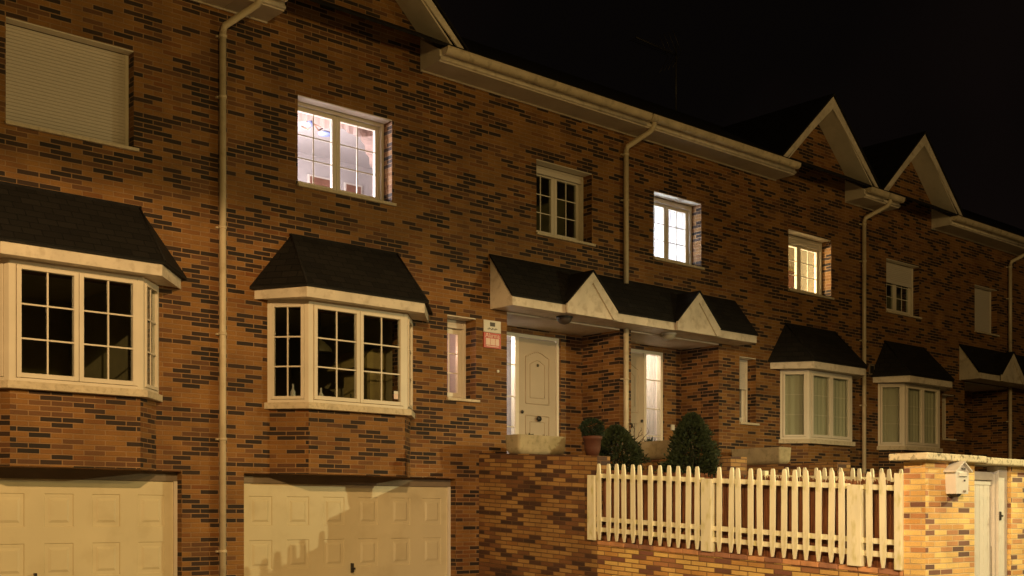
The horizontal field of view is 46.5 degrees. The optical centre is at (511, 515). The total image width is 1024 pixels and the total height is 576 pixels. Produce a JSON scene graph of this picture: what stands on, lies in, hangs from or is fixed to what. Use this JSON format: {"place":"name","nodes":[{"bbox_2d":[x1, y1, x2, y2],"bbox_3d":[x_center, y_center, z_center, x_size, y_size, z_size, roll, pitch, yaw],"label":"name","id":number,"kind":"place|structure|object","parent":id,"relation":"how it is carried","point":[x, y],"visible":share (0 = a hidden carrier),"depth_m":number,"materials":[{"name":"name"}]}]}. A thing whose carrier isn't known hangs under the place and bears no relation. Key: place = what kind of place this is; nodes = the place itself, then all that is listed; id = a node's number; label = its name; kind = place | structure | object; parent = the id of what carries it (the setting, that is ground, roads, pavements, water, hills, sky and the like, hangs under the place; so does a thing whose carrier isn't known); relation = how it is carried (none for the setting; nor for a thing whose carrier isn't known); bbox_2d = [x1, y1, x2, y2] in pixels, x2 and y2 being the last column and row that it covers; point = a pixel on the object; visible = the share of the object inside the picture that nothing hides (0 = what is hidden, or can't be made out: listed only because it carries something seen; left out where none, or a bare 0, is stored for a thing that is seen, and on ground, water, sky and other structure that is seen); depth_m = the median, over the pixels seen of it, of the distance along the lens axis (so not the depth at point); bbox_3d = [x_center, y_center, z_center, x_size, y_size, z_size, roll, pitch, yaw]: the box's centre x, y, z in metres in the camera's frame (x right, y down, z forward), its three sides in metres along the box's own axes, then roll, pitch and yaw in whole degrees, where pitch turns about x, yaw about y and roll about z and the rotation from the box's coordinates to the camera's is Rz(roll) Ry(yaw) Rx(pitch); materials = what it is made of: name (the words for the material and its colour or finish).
{"place":"outdoors","nodes":[
{"label":"outdoors","id":0,"kind":"place"},
{"bbox_2d":[290,384,295,395],"bbox_3d":[-2.942,-1.640,16.018,0.070,0.260,0.070,0,0,-42],"label":"bottle","id":1,"kind":"object","parent":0,"point":[292,392],"visible":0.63,"depth_m":16.00,"materials":[{"name":"glass"}]},
{"bbox_2d":[599,424,652,473],"bbox_3d":[1.542,-0.963,17.799,1.290,0.830,1.016,0,0,-42],"label":"conifer shrub","id":2,"kind":"object","parent":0,"point":[631,450],"visible":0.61,"depth_m":17.60,"materials":[{"name":"green plant"}]},
{"bbox_2d":[654,411,721,476],"bbox_3d":[2.639,-1.060,17.841,1.047,1.024,1.020,0,0,-1],"label":"conifer shrub","id":3,"kind":"object","parent":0,"point":[682,437],"visible":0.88,"depth_m":17.65,"materials":[{"name":"green plant"}]},
{"bbox_2d":[437,0,1023,229],"label":"sky","id":4,"kind":"structure","parent":0,"point":[952,71],"materials":[{"name":"black"}]},
{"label":"garden ground","id":5,"kind":"structure","parent":0,"visible":0},
{"bbox_2d":[619,456,746,476],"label":"dividing wall","id":6,"kind":"structure","parent":5,"relation":"on","point":[728,462],"depth_m":18.28,"materials":[{"name":"brick"}]},
{"bbox_2d":[622,440,671,459],"bbox_3d":[2.296,-1.060,19.576,0.364,0.300,1.124,0,0,-42],"label":"stone planter","id":7,"kind":"object","parent":6,"relation":"on","point":[654,450],"visible":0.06,"depth_m":19.29,"materials":[{"name":"stone"}]},
{"bbox_2d":[630,423,648,441],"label":"bare twigs","id":8,"kind":"object","parent":7,"relation":"on","point":[639,432],"visible":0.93,"depth_m":19.85,"materials":[{"name":"brown plant"}]},
{"bbox_2d":[747,462,850,475],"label":"dividing wall","id":9,"kind":"structure","parent":5,"relation":"on","point":[835,466],"depth_m":20.46,"materials":[{"name":"brick"}]},
{"bbox_2d":[731,447,790,464],"bbox_3d":[4.469,-1.060,21.421,0.364,0.300,1.084,0,0,-42],"label":"stone planter","id":10,"kind":"object","parent":9,"relation":"on","point":[768,455],"visible":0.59,"depth_m":21.15,"materials":[{"name":"stone"}]},
{"bbox_2d":[762,467,902,484],"bbox_3d":[4.835,-0.079,16.828,0.104,1.280,3.220,0,0,-42],"label":"picket fence","id":11,"kind":"object","parent":5,"relation":"on","point":[851,477],"visible":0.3,"depth_m":16.89,"materials":[{"name":"paint"}]},
{"bbox_2d":[775,472,893,484],"bbox_3d":[4.867,-0.035,16.931,0.043,1.291,3.324,0,0,-42],"label":"reed screen","id":12,"kind":"object","parent":5,"relation":"on","point":[845,475],"visible":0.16,"depth_m":17.03,"materials":[{"name":"brown wicker"}]},
{"label":"ground","id":13,"kind":"structure","parent":0,"visible":0},
{"bbox_2d":[0,0,233,575],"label":"terraced house","id":14,"kind":"structure","parent":13,"relation":"on","point":[109,244],"depth_m":14.25,"materials":[{"name":"brick"}]},
{"bbox_2d":[4,17,138,151],"bbox_3d":[-5.186,-5.002,13.993,1.565,1.215,0.315,0,0,-42],"label":"window","id":15,"kind":"structure","parent":14,"relation":"in","point":[76,64],"depth_m":14.00,"materials":[{"name":"white plastic"}]},
{"bbox_2d":[0,258,162,401],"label":"bay window","id":16,"kind":"structure","parent":14,"relation":"in","point":[11,375],"depth_m":13.53,"materials":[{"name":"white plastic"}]},
{"bbox_2d":[0,478,176,575],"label":"garage door","id":17,"kind":"structure","parent":14,"relation":"in","point":[49,527],"depth_m":14.17,"materials":[{"name":"white metal"}]},
{"bbox_2d":[23,0,652,575],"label":"terraced house","id":18,"kind":"structure","parent":13,"relation":"on","point":[491,180],"depth_m":17.12,"materials":[{"name":"brick"}]},
{"bbox_2d":[301,120,329,136],"bbox_3d":[-2.905,-5.907,17.838,0.446,0.425,0.328,0,0,-19],"label":"ceiling fan lamp","id":19,"kind":"object","parent":18,"relation":"attached to","point":[324,133],"visible":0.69,"depth_m":17.78,"materials":[{"name":"white glass"}]},
{"bbox_2d":[307,174,329,186],"bbox_3d":[-3.281,-5.560,20.329,0.450,0.440,0.045,0,0,-42],"label":"wall picture","id":20,"kind":"object","parent":18,"relation":"attached to","point":[321,181],"depth_m":20.30,"materials":[{"name":"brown wood"}]},
{"bbox_2d":[318,313,331,353],"bbox_3d":[-2.713,-2.675,16.861,0.340,0.730,0.340,0,0,-42],"label":"pendant lamp","id":21,"kind":"object","parent":18,"relation":"hanging from","point":[324,347],"visible":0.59,"depth_m":16.82,"materials":[{"name":"green metal"}]},
{"bbox_2d":[298,112,370,136],"bbox_3d":[-2.608,-5.560,16.794,1.530,0.220,0.040,0,0,-42],"label":"curtain","id":22,"kind":"object","parent":18,"relation":"hanging from","point":[325,124],"visible":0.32,"depth_m":16.79,"materials":[{"name":"fabric"}]},
{"bbox_2d":[264,300,414,418],"bbox_3d":[-2.182,-2.118,16.231,2.456,1.445,0.502,0,0,-42],"label":"bay window","id":23,"kind":"structure","parent":18,"relation":"in","point":[309,399],"depth_m":15.82,"materials":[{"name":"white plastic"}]},
{"bbox_2d":[297,95,396,206],"bbox_3d":[-2.358,-5.007,16.531,1.605,1.225,0.365,0,0,-42],"label":"window","id":24,"kind":"structure","parent":18,"relation":"in","point":[335,118],"depth_m":16.63,"materials":[{"name":"white plastic"}]},
{"bbox_2d":[244,483,450,575],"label":"garage door","id":25,"kind":"structure","parent":18,"relation":"in","point":[290,529],"depth_m":16.60,"materials":[{"name":"white metal"}]},
{"bbox_2d":[344,182,361,193],"bbox_3d":[-2.768,-5.560,20.784,0.360,0.440,0.045,0,0,-42],"label":"wall picture","id":26,"kind":"object","parent":18,"relation":"attached to","point":[350,187],"depth_m":20.75,"materials":[{"name":"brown wood"}]},
{"bbox_2d":[327,348,385,400],"bbox_3d":[-2.364,-1.900,18.080,0.540,1.200,0.800,0,0,-42],"label":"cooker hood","id":27,"kind":"object","parent":18,"relation":"attached to","point":[372,381],"visible":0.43,"depth_m":17.88,"materials":[{"name":"metal"}]},
{"bbox_2d":[358,129,372,167],"bbox_3d":[-2.132,-5.340,17.215,0.320,0.620,0.040,0,0,-42],"label":"curtain","id":28,"kind":"object","parent":18,"relation":"hanging from","point":[367,142],"visible":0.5,"depth_m":17.27,"materials":[{"name":"pink fabric"}]},
{"bbox_2d":[394,391,397,398],"bbox_3d":[-1.605,-1.670,16.499,0.070,0.110,0.005,0,0,-42],"label":"alarm sticker","id":29,"kind":"object","parent":18,"relation":"attached to","point":[395,394],"visible":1,"depth_m":16.50,"materials":[{"name":"beige paper"}]},
{"bbox_2d":[446,315,479,402],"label":"window","id":30,"kind":"structure","parent":18,"relation":"in","point":[456,325],"depth_m":18.10,"materials":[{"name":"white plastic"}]},
{"bbox_2d":[483,319,500,348],"bbox_3d":[-0.302,-2.760,18.151,0.340,0.420,0.022,0,0,-42],"label":"alarm sign","id":31,"kind":"object","parent":18,"relation":"attached to","point":[491,334],"visible":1,"depth_m":18.13,"materials":[{"name":"plastic"}]},
{"bbox_2d":[519,337,555,435],"bbox_3d":[0.432,-1.912,20.067,0.848,2.104,0.113,0,0,-42],"label":"front door","id":32,"kind":"structure","parent":18,"relation":"in","point":[537,358],"depth_m":20.07,"materials":[{"name":"paint"}]},
{"bbox_2d":[556,315,572,324],"bbox_3d":[0.828,-3.085,18.850,0.270,0.124,0.270,0,0,-42],"label":"porch lamp","id":33,"kind":"object","parent":18,"relation":"attached to","point":[564,319],"visible":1,"depth_m":18.76,"materials":[{"name":"white metal"}]},
{"bbox_2d":[536,159,595,246],"bbox_3d":[0.771,-5.022,19.303,1.305,1.195,0.365,0,0,-42],"label":"window","id":34,"kind":"structure","parent":18,"relation":"in","point":[554,176],"depth_m":19.40,"materials":[{"name":"white plastic"}]},
{"bbox_2d":[367,41,889,486],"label":"terraced house","id":35,"kind":"structure","parent":13,"relation":"on","point":[756,352],"depth_m":22.54,"materials":[{"name":"brick"}]},
{"bbox_2d":[631,352,642,441],"bbox_3d":[2.120,-1.912,21.562,0.778,2.104,0.113,0,0,-42],"label":"front door","id":36,"kind":"structure","parent":35,"relation":"in","point":[636,358],"depth_m":21.72,"materials":[{"name":"paint"}]},
{"bbox_2d":[646,355,655,440],"bbox_3d":[2.492,-1.955,22.114,0.500,2.110,0.060,0,0,-42],"label":"curtain","id":37,"kind":"object","parent":35,"relation":"hanging from","point":[651,392],"visible":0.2,"depth_m":22.20,"materials":[{"name":"white fabric"}]},
{"bbox_2d":[630,31,681,110],"bbox_3d":[3.199,-9.987,26.609,1.502,1.774,0.404,0,0,-42],"label":"tv antenna","id":38,"kind":"object","parent":35,"relation":"attached to","point":[664,49],"visible":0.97,"depth_m":26.96,"materials":[{"name":"metal"}]},
{"bbox_2d":[655,207,682,261],"bbox_3d":[2.625,-5.025,21.391,1.400,1.350,0.050,0,0,-42],"label":"window pane","id":39,"kind":"structure","parent":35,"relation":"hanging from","point":[672,234],"depth_m":21.60,"materials":[{"name":"white glass"}]},
{"bbox_2d":[661,332,676,340],"bbox_3d":[2.703,-3.085,20.564,0.270,0.124,0.270,0,0,-42],"label":"porch lamp","id":40,"kind":"object","parent":35,"relation":"attached to","point":[668,336],"visible":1,"depth_m":20.48,"materials":[{"name":"white glass"}]},
{"bbox_2d":[653,191,704,269],"bbox_3d":[2.841,-5.022,21.151,1.335,1.195,0.385,0,0,-42],"label":"window","id":41,"kind":"structure","parent":35,"relation":"in","point":[666,205],"depth_m":21.27,"materials":[{"name":"white plastic"}]},
{"bbox_2d":[739,356,759,425],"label":"window","id":42,"kind":"structure","parent":35,"relation":"in","point":[743,363],"depth_m":22.64,"materials":[{"name":"white plastic"}]},
{"bbox_2d":[789,268,794,288],"bbox_3d":[6.086,-5.220,26.344,0.550,0.500,0.065,0,0,-42],"label":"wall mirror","id":43,"kind":"object","parent":35,"relation":"attached to","point":[791,280],"depth_m":26.40,"materials":[{"name":"brown mirror"}]},
{"bbox_2d":[788,229,833,299],"bbox_3d":[5.835,-4.978,23.803,1.515,1.205,0.385,0,0,-42],"label":"window","id":44,"kind":"structure","parent":35,"relation":"in","point":[798,243],"depth_m":23.96,"materials":[{"name":"white plastic"}]},
{"bbox_2d":[779,369,854,446],"bbox_3d":[6.135,-2.118,23.627,2.336,1.445,0.544,0,0,-42],"label":"bay window","id":45,"kind":"structure","parent":35,"relation":"in","point":[816,406],"depth_m":23.22,"materials":[{"name":"white plastic"}]},
{"bbox_2d":[479,453,903,575],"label":"retaining wall","id":46,"kind":"structure","parent":13,"relation":"on","point":[532,514],"depth_m":16.64,"materials":[{"name":"brick"}]},
{"bbox_2d":[505,434,565,454],"bbox_3d":[0.356,-1.040,17.724,0.974,0.290,0.324,0,0,-42],"label":"stone planter","id":47,"kind":"object","parent":46,"relation":"on","point":[531,444],"visible":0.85,"depth_m":17.51,"materials":[{"name":"stone"}]},
{"bbox_2d":[577,417,605,455],"bbox_3d":[1.104,-1.091,16.420,0.403,0.530,0.400,0,0,7],"label":"potted shrub","id":48,"kind":"object","parent":46,"relation":"on","point":[592,443],"visible":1,"depth_m":16.34,"materials":[{"name":"green plant"}]},
{"bbox_2d":[587,464,903,569],"bbox_3d":[2.612,-0.061,14.482,0.104,1.286,4.707,0,0,-42],"label":"picket fence","id":49,"kind":"object","parent":46,"relation":"on","point":[860,539],"visible":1,"depth_m":14.16,"materials":[{"name":"paint"}]},
{"bbox_2d":[602,469,893,568],"bbox_3d":[2.738,-0.022,14.493,0.043,1.214,4.550,0,0,-42],"label":"reed screen","id":50,"kind":"object","parent":49,"relation":"attached to","point":[876,562],"visible":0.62,"depth_m":14.18,"materials":[{"name":"brown wicker"}]},
{"bbox_2d":[716,124,1023,480],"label":"terraced house","id":51,"kind":"structure","parent":13,"relation":"on","point":[944,371],"depth_m":26.47,"materials":[{"name":"brick"}]},
{"bbox_2d":[886,258,921,318],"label":"window","id":52,"kind":"structure","parent":51,"relation":"in","point":[896,274],"depth_m":26.18,"materials":[{"name":"white plastic"}]},
{"bbox_2d":[877,383,942,452],"bbox_3d":[8.722,-2.118,25.918,2.326,1.445,0.542,0,0,-42],"label":"bay window","id":53,"kind":"structure","parent":51,"relation":"in","point":[908,414],"depth_m":25.45,"materials":[{"name":"white plastic"}]},
{"bbox_2d":[942,394,956,440],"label":"window","id":54,"kind":"structure","parent":51,"relation":"in","point":[943,398],"depth_m":27.57,"materials":[{"name":"white plastic"}]},
{"bbox_2d":[974,285,999,336],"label":"window","id":55,"kind":"structure","parent":51,"relation":"in","point":[982,297],"depth_m":28.66,"materials":[{"name":"white plastic"}]},
{"bbox_2d":[962,209,1023,459],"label":"terraced house","id":56,"kind":"structure","parent":13,"relation":"on","point":[1015,299],"depth_m":29.48,"materials":[{"name":"brick"}]},
{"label":"pavement","id":57,"kind":"structure","parent":0,"visible":0},
{"bbox_2d":[889,452,986,575],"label":"brick pillar","id":58,"kind":"structure","parent":57,"relation":"on","point":[939,531],"depth_m":12.69,"materials":[{"name":"brick"}]},
{"bbox_2d":[943,461,972,496],"bbox_3d":[4.799,-0.393,12.830,0.360,0.387,0.153,0,0,-42],"label":"mailbox","id":59,"kind":"object","parent":58,"relation":"attached to","point":[957,478],"visible":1,"depth_m":12.77,"materials":[{"name":"paint"}]},
{"bbox_2d":[975,457,1023,575],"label":"brick pillar","id":60,"kind":"structure","parent":57,"relation":"on","point":[1015,517],"depth_m":13.85,"materials":[{"name":"brick"}]},
{"bbox_2d":[975,466,1006,575],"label":"garden gate","id":61,"kind":"structure","parent":60,"relation":"attached to","point":[991,526],"depth_m":13.67,"materials":[{"name":"paint"}]}
]}

